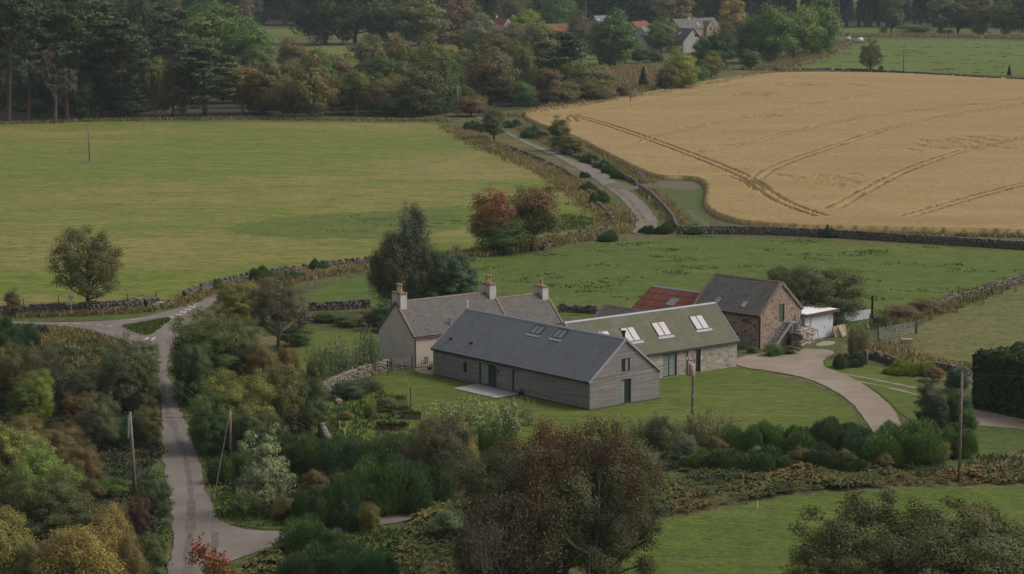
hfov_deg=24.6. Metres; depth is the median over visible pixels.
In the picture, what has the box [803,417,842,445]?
broom bush
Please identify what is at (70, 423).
round tree
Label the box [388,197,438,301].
birch
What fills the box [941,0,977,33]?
oval tree
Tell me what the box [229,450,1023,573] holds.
bracken
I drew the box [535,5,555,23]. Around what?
oval tree
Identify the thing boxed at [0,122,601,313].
field
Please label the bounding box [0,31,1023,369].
rough grass
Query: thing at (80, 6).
pine
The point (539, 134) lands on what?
broom bush
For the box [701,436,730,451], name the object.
shrub
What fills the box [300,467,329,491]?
shrub
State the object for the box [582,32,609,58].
oval tree
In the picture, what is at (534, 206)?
cherry tree
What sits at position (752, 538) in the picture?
field
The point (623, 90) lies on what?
shrub
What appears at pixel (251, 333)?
round tree
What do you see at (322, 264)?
broom bush
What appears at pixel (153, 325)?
verge grass
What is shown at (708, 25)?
stone cross wing
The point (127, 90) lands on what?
layered pine
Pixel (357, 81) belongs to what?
birch
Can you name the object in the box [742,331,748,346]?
door
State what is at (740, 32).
round tree
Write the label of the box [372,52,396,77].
oval tree
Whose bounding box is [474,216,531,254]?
shrub
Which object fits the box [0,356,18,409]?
oval tree
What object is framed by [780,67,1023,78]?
stone wall
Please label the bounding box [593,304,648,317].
slate byre
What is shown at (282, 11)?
pine
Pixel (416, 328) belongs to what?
cottage
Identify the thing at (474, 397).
overhead wire
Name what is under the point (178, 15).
pine
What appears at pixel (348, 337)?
lawn
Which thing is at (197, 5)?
oval tree
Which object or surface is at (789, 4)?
spruce
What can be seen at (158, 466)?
verge
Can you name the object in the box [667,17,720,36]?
long slate steading
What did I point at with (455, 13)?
round tree
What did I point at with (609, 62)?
shrub
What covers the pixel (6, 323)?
broom bush
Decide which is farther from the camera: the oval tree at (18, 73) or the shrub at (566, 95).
the shrub at (566, 95)
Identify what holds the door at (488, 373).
in the timber house
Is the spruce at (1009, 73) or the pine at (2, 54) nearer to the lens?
the pine at (2, 54)
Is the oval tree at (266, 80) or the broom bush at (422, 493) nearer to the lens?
the broom bush at (422, 493)
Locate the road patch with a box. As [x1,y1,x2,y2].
[612,187,647,222]
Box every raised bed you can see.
[374,420,397,429]
[388,405,411,414]
[391,420,409,430]
[393,394,406,403]
[399,409,422,419]
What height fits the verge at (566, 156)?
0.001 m
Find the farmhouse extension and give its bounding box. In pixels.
[636,34,670,51]
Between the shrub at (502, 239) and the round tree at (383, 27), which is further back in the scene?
the round tree at (383, 27)
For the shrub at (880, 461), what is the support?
on the verge at (1001, 440)
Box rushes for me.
[326,45,1023,314]
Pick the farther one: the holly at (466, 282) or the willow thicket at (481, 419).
the holly at (466, 282)
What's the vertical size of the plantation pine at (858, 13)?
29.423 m
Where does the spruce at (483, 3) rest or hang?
on the ground at (272, 22)
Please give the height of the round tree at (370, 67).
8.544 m
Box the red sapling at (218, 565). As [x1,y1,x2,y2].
[184,532,237,573]
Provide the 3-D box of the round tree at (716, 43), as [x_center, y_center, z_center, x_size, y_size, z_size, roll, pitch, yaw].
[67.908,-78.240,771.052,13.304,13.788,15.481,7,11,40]
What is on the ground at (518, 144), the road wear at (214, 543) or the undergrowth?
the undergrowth
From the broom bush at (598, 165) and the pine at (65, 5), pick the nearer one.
the broom bush at (598, 165)
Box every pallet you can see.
[832,325,840,336]
[837,324,846,334]
[838,326,845,336]
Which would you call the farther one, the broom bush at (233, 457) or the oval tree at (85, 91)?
the oval tree at (85, 91)
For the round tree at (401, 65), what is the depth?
655.06 m
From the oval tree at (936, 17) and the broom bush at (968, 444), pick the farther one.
the oval tree at (936, 17)
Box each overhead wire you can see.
[0,412,124,421]
[13,416,127,425]
[132,415,228,417]
[142,87,454,122]
[288,359,688,410]
[298,363,688,414]
[695,359,953,378]
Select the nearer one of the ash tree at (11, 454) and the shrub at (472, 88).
the ash tree at (11, 454)
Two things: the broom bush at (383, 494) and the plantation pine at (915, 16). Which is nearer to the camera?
the broom bush at (383, 494)
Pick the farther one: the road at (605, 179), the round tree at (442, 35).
the round tree at (442, 35)
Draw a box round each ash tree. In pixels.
[0,422,50,501]
[5,437,86,507]
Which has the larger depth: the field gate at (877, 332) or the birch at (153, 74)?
the birch at (153, 74)
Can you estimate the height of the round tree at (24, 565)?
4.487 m
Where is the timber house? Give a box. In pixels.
[430,300,662,409]
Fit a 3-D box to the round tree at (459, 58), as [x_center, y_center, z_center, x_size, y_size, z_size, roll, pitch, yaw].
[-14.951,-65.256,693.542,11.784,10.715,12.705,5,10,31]
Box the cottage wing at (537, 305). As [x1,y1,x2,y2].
[497,278,563,324]
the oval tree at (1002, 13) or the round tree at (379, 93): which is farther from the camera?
the oval tree at (1002, 13)
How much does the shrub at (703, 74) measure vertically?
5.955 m
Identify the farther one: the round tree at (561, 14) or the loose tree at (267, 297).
the round tree at (561, 14)
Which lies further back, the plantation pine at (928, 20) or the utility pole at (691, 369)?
the plantation pine at (928, 20)
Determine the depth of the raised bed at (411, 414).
208.11 m
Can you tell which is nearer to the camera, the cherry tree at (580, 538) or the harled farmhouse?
the cherry tree at (580, 538)
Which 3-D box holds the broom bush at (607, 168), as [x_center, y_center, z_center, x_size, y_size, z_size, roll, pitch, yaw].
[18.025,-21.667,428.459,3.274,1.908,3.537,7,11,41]
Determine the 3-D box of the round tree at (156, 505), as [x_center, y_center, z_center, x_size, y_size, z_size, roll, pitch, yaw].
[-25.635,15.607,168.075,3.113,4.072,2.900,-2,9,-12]
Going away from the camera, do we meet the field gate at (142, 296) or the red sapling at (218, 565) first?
the red sapling at (218, 565)
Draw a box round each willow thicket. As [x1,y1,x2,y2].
[303,348,333,381]
[304,334,369,376]
[354,325,380,372]
[416,410,457,446]
[418,393,524,436]
[495,397,534,427]
[626,410,680,448]
[677,406,741,446]
[846,322,868,356]
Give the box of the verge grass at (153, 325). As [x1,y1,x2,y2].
[121,213,1023,573]
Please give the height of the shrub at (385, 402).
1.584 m
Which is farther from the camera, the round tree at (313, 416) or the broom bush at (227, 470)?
the round tree at (313, 416)
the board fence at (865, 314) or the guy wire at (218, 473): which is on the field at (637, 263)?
the board fence at (865, 314)
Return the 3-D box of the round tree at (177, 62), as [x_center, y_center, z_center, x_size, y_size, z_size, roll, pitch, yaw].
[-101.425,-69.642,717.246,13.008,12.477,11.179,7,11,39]
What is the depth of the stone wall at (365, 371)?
226.45 m
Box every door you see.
[480,362,496,386]
[513,370,518,391]
[620,378,630,403]
[663,353,675,376]
[696,349,699,371]
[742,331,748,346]
[779,304,783,321]
[811,314,826,338]
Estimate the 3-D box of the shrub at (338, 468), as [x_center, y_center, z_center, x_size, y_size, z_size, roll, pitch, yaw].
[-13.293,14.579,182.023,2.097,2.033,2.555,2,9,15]
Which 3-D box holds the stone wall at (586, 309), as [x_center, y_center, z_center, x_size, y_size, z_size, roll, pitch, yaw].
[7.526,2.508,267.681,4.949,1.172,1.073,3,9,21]
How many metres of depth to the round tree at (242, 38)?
765.84 m
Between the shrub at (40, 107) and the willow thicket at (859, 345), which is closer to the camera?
the willow thicket at (859, 345)
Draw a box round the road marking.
[170,303,196,317]
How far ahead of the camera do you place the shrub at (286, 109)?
565.99 m
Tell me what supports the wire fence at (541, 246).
on the field at (637, 263)
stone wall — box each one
[0,298,143,314]
[143,297,160,306]
[182,255,377,295]
[298,313,357,322]
[306,298,371,310]
[317,422,331,439]
[318,359,389,395]
[506,144,591,192]
[541,201,615,249]
[553,145,638,185]
[557,303,598,313]
[638,184,678,229]
[677,225,1023,249]
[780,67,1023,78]
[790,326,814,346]
[857,350,897,364]
[924,361,971,375]
[934,274,1023,303]
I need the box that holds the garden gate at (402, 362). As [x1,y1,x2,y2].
[391,354,412,371]
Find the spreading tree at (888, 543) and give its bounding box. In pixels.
[786,488,1023,573]
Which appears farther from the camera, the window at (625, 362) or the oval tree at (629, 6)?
the oval tree at (629, 6)
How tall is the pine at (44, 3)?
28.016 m
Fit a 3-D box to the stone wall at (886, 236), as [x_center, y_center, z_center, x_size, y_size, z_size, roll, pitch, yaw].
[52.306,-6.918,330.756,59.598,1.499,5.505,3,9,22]
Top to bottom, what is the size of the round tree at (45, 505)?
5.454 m
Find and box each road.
[12,294,418,573]
[472,114,657,233]
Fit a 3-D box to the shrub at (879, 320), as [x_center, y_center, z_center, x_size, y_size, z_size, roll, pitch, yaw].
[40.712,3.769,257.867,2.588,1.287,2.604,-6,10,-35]
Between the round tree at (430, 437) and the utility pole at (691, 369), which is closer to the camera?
the round tree at (430, 437)
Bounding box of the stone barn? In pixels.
[692,273,803,349]
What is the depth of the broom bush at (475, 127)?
520.88 m
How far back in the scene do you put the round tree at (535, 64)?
654.55 m
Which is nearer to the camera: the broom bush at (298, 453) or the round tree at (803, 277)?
the broom bush at (298, 453)
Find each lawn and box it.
[289,331,377,374]
[322,367,856,449]
[574,55,627,65]
[825,359,929,420]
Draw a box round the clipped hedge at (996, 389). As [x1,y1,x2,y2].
[971,341,1023,418]
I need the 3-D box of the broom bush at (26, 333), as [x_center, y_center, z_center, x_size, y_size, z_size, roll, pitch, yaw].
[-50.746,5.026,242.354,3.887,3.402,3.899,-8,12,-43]
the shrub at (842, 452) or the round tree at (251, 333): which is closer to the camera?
the shrub at (842, 452)
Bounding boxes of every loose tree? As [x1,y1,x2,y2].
[42,223,125,303]
[96,330,147,411]
[246,266,310,350]
[778,559,815,573]
[858,37,884,71]
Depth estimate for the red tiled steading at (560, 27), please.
1019.03 m
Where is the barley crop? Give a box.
[523,71,1023,234]
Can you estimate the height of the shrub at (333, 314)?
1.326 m
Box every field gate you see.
[127,292,156,303]
[860,325,878,341]
[878,319,916,338]
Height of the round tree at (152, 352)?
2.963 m
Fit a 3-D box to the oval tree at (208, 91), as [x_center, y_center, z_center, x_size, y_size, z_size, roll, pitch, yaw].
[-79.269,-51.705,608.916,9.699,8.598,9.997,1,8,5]
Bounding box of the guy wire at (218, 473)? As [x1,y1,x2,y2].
[207,413,229,532]
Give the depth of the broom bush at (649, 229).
339.81 m
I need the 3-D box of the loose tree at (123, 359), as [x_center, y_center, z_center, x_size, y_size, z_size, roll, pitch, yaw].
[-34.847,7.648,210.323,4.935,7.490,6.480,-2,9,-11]
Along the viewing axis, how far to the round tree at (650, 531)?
151.68 m
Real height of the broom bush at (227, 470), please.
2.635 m
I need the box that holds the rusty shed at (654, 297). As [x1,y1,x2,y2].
[631,285,700,309]
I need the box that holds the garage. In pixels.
[801,303,839,339]
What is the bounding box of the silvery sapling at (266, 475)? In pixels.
[236,420,295,512]
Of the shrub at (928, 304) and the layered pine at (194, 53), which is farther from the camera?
the layered pine at (194, 53)
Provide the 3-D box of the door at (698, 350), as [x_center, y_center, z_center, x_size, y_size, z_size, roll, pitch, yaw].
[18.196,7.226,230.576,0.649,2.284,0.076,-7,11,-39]
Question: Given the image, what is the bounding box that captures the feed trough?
[901,338,912,343]
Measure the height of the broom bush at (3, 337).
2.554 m
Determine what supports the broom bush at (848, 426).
on the ground at (518, 144)
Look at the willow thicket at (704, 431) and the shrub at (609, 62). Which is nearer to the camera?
the willow thicket at (704, 431)
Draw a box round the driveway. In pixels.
[737,349,899,431]
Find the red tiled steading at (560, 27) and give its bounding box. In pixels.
[550,23,568,38]
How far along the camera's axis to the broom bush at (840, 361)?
232.69 m
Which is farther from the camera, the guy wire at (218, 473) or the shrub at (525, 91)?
the shrub at (525, 91)
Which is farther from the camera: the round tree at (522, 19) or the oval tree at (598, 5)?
the oval tree at (598, 5)
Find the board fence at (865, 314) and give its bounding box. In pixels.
[843,295,873,320]
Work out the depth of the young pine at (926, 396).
203.22 m
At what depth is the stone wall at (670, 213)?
369.06 m
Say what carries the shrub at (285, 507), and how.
on the ground at (518, 144)
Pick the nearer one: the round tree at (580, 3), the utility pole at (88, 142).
the utility pole at (88, 142)
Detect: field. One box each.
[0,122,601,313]
[214,206,476,239]
[266,29,313,36]
[304,237,1023,333]
[305,45,357,58]
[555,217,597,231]
[616,487,1023,573]
[787,40,1023,76]
[838,28,903,32]
[891,286,1023,362]
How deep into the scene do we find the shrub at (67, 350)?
238.49 m
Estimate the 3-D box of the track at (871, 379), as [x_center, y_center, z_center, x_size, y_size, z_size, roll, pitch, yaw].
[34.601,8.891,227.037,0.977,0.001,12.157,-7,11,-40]
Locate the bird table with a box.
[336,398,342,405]
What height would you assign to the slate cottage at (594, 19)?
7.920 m
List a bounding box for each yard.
[415,367,434,374]
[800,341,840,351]
[816,341,834,345]
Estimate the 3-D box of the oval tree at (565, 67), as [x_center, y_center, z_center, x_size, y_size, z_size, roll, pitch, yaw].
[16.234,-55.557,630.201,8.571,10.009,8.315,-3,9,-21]
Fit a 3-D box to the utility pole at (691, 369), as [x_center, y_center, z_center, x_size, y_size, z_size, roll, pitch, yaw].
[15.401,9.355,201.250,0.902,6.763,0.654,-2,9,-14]
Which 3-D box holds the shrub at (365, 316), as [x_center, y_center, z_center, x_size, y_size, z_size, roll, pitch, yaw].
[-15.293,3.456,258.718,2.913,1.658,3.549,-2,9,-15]
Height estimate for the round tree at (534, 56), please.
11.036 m
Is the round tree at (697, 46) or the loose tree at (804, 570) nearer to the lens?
the loose tree at (804, 570)
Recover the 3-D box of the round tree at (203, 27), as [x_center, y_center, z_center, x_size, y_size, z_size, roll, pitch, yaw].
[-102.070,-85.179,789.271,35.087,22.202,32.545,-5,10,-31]
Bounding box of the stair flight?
[768,312,798,345]
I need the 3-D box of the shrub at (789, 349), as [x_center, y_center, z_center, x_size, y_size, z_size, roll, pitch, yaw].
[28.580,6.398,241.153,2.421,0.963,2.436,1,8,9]
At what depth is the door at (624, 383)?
214.72 m
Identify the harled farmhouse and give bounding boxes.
[666,28,699,52]
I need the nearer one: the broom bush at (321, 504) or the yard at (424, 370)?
the broom bush at (321, 504)
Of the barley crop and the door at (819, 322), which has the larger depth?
the barley crop
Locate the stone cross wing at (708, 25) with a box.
[703,21,714,37]
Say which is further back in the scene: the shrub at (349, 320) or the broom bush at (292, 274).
the broom bush at (292, 274)
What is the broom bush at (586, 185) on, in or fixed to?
on the ground at (518, 144)
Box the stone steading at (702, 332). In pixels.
[562,302,739,377]
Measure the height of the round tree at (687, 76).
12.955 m
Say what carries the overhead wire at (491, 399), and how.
attached to the utility pole at (691, 369)
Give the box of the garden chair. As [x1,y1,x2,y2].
[421,357,428,367]
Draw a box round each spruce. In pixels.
[51,379,66,415]
[270,0,295,20]
[472,0,488,22]
[485,0,503,24]
[577,0,592,20]
[587,0,604,19]
[604,0,619,18]
[638,66,649,85]
[641,2,658,22]
[746,0,756,20]
[753,0,771,18]
[770,0,780,14]
[778,0,797,13]
[799,0,817,11]
[834,0,856,21]
[854,0,864,18]
[860,0,876,21]
[872,0,885,21]
[894,0,913,21]
[911,0,924,20]
[917,0,932,20]
[1007,64,1011,75]
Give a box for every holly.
[364,303,389,327]
[422,245,481,297]
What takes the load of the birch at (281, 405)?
on the ground at (518, 144)
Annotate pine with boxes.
[0,0,41,121]
[0,11,13,57]
[6,0,59,119]
[10,0,51,61]
[22,35,80,119]
[25,5,62,56]
[35,9,90,119]
[43,0,116,115]
[44,0,82,30]
[66,0,95,18]
[78,7,126,48]
[85,17,158,116]
[112,83,152,117]
[122,0,169,48]
[145,4,191,64]
[169,42,244,115]
[271,0,291,24]
[531,31,593,82]
[583,0,588,17]
[728,0,757,11]
[746,0,752,21]
[794,0,799,11]
[836,0,839,27]
[845,0,848,26]
[857,0,861,25]
[864,0,868,26]
[868,0,874,26]
[875,0,879,25]
[900,2,903,25]
[912,373,936,422]
[913,0,916,24]
[918,0,921,23]
[926,391,949,427]
[927,0,930,25]
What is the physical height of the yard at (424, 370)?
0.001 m
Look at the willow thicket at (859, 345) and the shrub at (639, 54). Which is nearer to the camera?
the willow thicket at (859, 345)
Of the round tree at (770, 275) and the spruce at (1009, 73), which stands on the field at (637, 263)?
the round tree at (770, 275)
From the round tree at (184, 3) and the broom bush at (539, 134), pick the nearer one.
the broom bush at (539, 134)
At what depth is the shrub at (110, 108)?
568.12 m
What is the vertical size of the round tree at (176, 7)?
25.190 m
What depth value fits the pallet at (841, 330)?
251.56 m
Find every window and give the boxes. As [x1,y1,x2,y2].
[464,361,466,371]
[622,358,628,371]
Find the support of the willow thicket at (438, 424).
on the ground at (518, 144)
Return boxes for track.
[604,181,699,189]
[685,210,709,225]
[821,370,918,387]
[848,380,916,394]
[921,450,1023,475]
[971,407,1023,428]
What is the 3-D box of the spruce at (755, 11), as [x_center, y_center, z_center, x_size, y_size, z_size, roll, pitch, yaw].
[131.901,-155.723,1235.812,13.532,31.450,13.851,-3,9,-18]
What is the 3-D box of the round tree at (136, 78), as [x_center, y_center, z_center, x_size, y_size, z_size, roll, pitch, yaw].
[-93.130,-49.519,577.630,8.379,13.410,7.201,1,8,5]
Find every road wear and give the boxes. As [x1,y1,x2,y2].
[157,372,195,573]
[210,532,219,569]
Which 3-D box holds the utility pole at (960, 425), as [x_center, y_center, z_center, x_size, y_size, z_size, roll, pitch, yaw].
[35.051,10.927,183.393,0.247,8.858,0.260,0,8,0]
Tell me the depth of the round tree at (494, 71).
599.38 m
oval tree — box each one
[0,68,16,108]
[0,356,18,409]
[1,288,22,314]
[4,65,32,111]
[5,375,44,420]
[23,368,56,423]
[52,71,76,103]
[65,69,97,118]
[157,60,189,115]
[185,0,225,41]
[186,72,221,104]
[195,0,224,14]
[228,0,265,24]
[245,61,282,114]
[252,0,280,23]
[367,73,390,93]
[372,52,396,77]
[390,80,410,114]
[435,50,460,113]
[445,28,467,52]
[446,45,459,56]
[480,105,506,138]
[529,66,564,104]
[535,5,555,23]
[546,115,572,149]
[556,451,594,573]
[559,61,582,83]
[568,10,588,38]
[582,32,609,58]
[591,0,606,18]
[615,0,647,22]
[634,0,655,20]
[645,18,678,52]
[649,0,696,23]
[690,0,703,17]
[717,0,749,47]
[876,0,907,32]
[924,0,953,33]
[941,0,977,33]
[962,0,997,33]
[988,0,1018,34]
[1008,0,1023,33]
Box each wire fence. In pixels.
[13,110,362,118]
[480,235,613,259]
[655,469,960,514]
[869,308,886,325]
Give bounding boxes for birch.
[0,502,41,573]
[29,508,129,573]
[88,500,137,567]
[113,528,150,573]
[138,55,170,115]
[219,65,261,113]
[254,360,307,433]
[341,68,370,114]
[363,229,413,312]
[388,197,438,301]
[409,245,444,298]
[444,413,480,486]
[510,39,537,102]
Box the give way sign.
[67,295,73,315]
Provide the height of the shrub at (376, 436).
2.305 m
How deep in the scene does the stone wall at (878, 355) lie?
236.92 m
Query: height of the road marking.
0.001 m
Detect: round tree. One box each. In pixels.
[0,339,45,408]
[0,346,15,370]
[0,412,44,454]
[0,466,99,539]
[10,538,57,573]
[32,62,63,112]
[34,424,86,467]
[48,418,88,446]
[53,443,106,501]
[59,391,93,423]
[61,368,121,410]
[68,35,133,115]
[73,390,121,450]
[111,0,143,65]
[115,0,162,72]
[118,357,160,412]
[123,63,147,110]
[126,495,150,535]
[127,337,163,366]
[132,405,161,444]
[132,477,175,533]
[136,529,165,569]
[141,0,183,59]
[155,0,182,22]
[163,306,260,388]
[167,40,193,73]
[170,339,216,402]
[176,0,253,65]
[179,0,203,23]
[184,366,279,446]
[188,390,238,453]
[208,280,265,324]
[210,332,266,386]
[218,15,281,62]
[223,325,255,346]
[226,410,283,455]
[229,0,256,22]
[234,63,260,106]
[236,42,274,73]
[240,343,279,392]
[271,72,292,87]
[275,37,307,66]
[275,344,302,381]
[277,58,301,79]
[281,50,340,116]
[284,0,357,43]
[284,371,330,433]
[300,45,339,82]
[305,0,395,43]
[323,52,354,81]
[332,52,360,67]
[342,33,384,65]
[353,58,372,74]
[357,79,398,115]
[360,0,398,43]
[360,55,393,76]
[380,71,402,88]
[382,32,411,59]
[385,0,456,44]
[389,59,415,78]
[391,0,415,15]
[391,60,414,79]
[393,42,425,68]
[396,57,452,115]
[398,413,477,494]
[411,32,454,74]
[428,30,451,44]
[434,0,487,32]
[449,451,540,573]
[450,0,482,17]
[450,48,477,78]
[457,10,501,52]
[460,39,521,105]
[475,28,509,55]
[500,0,537,22]
[500,21,524,46]
[505,56,514,84]
[508,8,540,30]
[517,20,555,58]
[522,20,556,40]
[527,50,549,83]
[528,0,543,21]
[532,58,568,77]
[537,0,579,23]
[558,134,585,152]
[563,58,593,78]
[564,432,670,573]
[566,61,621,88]
[568,0,588,20]
[572,22,591,40]
[586,7,644,64]
[653,63,681,88]
[658,45,701,87]
[690,34,711,66]
[695,0,724,20]
[697,49,725,76]
[698,28,741,69]
[727,13,765,58]
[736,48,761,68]
[740,3,799,61]
[765,265,792,283]
[773,3,825,56]
[778,264,870,326]
[799,0,845,54]
[875,505,1023,573]
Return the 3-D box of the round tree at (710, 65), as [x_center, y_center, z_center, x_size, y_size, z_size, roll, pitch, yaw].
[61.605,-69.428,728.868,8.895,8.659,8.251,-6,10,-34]
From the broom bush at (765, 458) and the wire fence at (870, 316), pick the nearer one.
the broom bush at (765, 458)
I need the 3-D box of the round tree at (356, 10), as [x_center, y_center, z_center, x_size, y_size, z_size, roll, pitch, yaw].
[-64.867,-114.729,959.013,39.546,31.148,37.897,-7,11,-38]
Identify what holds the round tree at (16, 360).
on the ground at (138, 448)
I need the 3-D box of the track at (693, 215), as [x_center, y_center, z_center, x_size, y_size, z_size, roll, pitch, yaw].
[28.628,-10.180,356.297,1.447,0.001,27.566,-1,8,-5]
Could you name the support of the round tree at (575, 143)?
on the ground at (518, 144)
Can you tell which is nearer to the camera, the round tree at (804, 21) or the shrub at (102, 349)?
the shrub at (102, 349)
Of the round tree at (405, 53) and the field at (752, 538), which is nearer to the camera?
the field at (752, 538)
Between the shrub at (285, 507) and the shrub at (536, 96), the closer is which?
the shrub at (285, 507)
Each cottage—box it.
[376,274,506,366]
[491,15,511,30]
[588,15,618,32]
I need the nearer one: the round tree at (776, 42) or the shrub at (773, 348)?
the shrub at (773, 348)
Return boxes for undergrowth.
[0,335,1023,573]
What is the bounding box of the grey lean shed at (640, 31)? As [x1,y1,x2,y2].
[635,27,649,38]
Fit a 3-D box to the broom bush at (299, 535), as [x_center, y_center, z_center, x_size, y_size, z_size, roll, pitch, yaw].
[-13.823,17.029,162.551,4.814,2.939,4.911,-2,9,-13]
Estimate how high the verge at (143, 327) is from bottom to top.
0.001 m
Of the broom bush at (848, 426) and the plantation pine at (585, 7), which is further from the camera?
the plantation pine at (585, 7)
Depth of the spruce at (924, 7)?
1234.44 m
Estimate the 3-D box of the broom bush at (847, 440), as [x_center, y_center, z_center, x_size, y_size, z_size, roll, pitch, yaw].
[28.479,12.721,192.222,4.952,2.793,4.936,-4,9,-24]
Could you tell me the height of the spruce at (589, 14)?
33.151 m
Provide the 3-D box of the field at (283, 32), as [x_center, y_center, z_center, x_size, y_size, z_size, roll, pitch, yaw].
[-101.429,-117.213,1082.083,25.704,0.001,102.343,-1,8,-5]
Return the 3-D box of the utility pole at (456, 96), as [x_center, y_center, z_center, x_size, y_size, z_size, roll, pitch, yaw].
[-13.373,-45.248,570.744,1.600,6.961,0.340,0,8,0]
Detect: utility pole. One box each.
[87,123,89,160]
[127,412,136,494]
[229,409,231,459]
[456,87,457,114]
[630,68,630,100]
[686,357,696,427]
[957,371,962,482]
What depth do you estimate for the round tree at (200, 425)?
193.15 m
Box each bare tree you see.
[13,340,76,411]
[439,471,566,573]
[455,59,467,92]
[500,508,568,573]
[505,410,670,573]
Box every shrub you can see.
[23,98,52,115]
[41,345,61,355]
[49,103,76,114]
[60,346,80,356]
[87,476,132,495]
[92,346,108,354]
[103,102,123,115]
[105,502,136,520]
[212,77,230,103]
[244,92,263,112]
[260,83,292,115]
[271,496,292,518]
[274,327,315,345]
[279,95,298,115]
[298,50,326,65]
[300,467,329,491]
[315,310,339,322]
[315,481,330,492]
[323,78,349,114]
[326,464,349,481]
[328,378,365,398]
[335,313,363,326]
[337,410,354,419]
[353,376,383,390]
[357,501,383,531]
[361,311,373,323]
[361,401,378,418]
[371,95,409,115]
[371,432,388,442]
[375,394,400,411]
[425,508,475,541]
[428,95,450,113]
[449,93,461,110]
[449,94,489,115]
[459,86,477,97]
[464,81,481,98]
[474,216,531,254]
[505,80,538,105]
[506,39,523,60]
[533,87,549,101]
[553,87,577,102]
[560,79,583,99]
[566,19,576,35]
[570,79,602,99]
[582,84,616,99]
[598,58,605,64]
[605,59,613,65]
[615,84,631,95]
[626,48,653,62]
[646,413,679,450]
[649,51,665,62]
[669,431,700,459]
[690,64,708,81]
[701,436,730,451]
[746,345,760,352]
[747,444,760,457]
[761,343,785,355]
[781,345,800,353]
[785,444,808,462]
[833,448,858,459]
[870,449,893,468]
[871,316,893,325]
[878,304,927,318]
[893,23,936,33]
[904,297,945,311]
[923,366,945,380]
[926,441,953,463]
[941,366,971,390]
[942,387,971,425]
[956,408,979,429]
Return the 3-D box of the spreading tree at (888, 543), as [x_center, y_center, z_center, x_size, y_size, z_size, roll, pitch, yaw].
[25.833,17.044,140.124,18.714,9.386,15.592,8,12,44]
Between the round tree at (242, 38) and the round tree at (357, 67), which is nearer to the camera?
the round tree at (357, 67)
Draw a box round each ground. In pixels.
[0,0,1023,573]
[0,60,570,120]
[0,376,159,573]
[187,19,1000,25]
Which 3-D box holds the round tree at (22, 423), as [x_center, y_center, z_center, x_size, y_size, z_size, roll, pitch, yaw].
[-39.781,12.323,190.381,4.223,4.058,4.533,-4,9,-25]
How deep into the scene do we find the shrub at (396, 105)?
565.83 m
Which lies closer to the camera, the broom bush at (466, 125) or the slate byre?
the slate byre
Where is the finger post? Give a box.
[153,298,163,318]
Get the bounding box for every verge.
[1,290,217,321]
[124,320,165,335]
[147,459,167,573]
[175,394,302,528]
[244,526,418,573]
[507,130,660,225]
[657,188,711,225]
[775,425,1023,480]
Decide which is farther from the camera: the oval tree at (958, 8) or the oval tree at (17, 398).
the oval tree at (958, 8)
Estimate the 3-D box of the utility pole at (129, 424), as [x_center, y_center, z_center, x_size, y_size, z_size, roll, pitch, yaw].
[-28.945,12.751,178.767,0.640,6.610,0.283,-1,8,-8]
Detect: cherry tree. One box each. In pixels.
[440,413,672,573]
[465,182,523,251]
[500,182,567,250]
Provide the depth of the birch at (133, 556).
150.94 m
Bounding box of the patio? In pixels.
[455,384,516,397]
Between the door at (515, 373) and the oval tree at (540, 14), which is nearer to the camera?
the door at (515, 373)
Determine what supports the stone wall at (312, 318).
on the ground at (518, 144)
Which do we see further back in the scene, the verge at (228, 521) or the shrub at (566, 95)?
the shrub at (566, 95)
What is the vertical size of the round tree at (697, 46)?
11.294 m
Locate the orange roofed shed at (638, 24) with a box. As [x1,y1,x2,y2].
[628,21,648,35]
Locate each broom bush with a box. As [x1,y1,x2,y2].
[0,315,14,333]
[0,332,29,353]
[3,322,41,346]
[39,324,49,334]
[103,417,141,447]
[207,454,242,483]
[213,279,222,288]
[228,448,272,479]
[250,264,273,278]
[275,550,324,573]
[277,430,325,472]
[277,511,346,553]
[279,535,366,573]
[284,270,298,279]
[290,482,337,524]
[295,271,306,277]
[309,258,327,269]
[315,432,343,471]
[316,430,392,478]
[322,472,365,510]
[327,500,365,530]
[345,453,411,515]
[349,549,400,573]
[367,431,420,460]
[373,451,435,513]
[414,456,460,501]
[462,120,479,129]
[470,122,487,131]
[471,421,516,460]
[503,119,522,127]
[519,125,542,137]
[531,131,548,138]
[578,181,597,190]
[579,154,592,161]
[580,171,591,177]
[583,152,598,162]
[589,188,609,203]
[592,159,609,167]
[596,229,618,241]
[601,164,617,173]
[609,170,623,178]
[637,224,654,233]
[654,221,673,233]
[677,446,708,468]
[684,225,704,234]
[688,447,752,471]
[718,421,763,452]
[749,444,795,472]
[755,418,785,447]
[775,424,815,455]
[793,441,837,468]
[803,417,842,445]
[813,414,861,432]
[823,224,834,237]
[830,424,873,456]
[831,451,875,473]
[832,353,850,368]
[842,352,866,367]
[856,431,904,448]
[857,417,950,466]
[882,358,921,376]
[902,360,936,376]
[923,432,949,458]
[942,424,979,458]
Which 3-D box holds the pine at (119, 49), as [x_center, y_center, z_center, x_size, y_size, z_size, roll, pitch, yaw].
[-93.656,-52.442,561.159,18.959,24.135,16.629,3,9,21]
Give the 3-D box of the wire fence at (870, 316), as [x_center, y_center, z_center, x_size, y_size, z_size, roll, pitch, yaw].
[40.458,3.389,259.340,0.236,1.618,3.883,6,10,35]

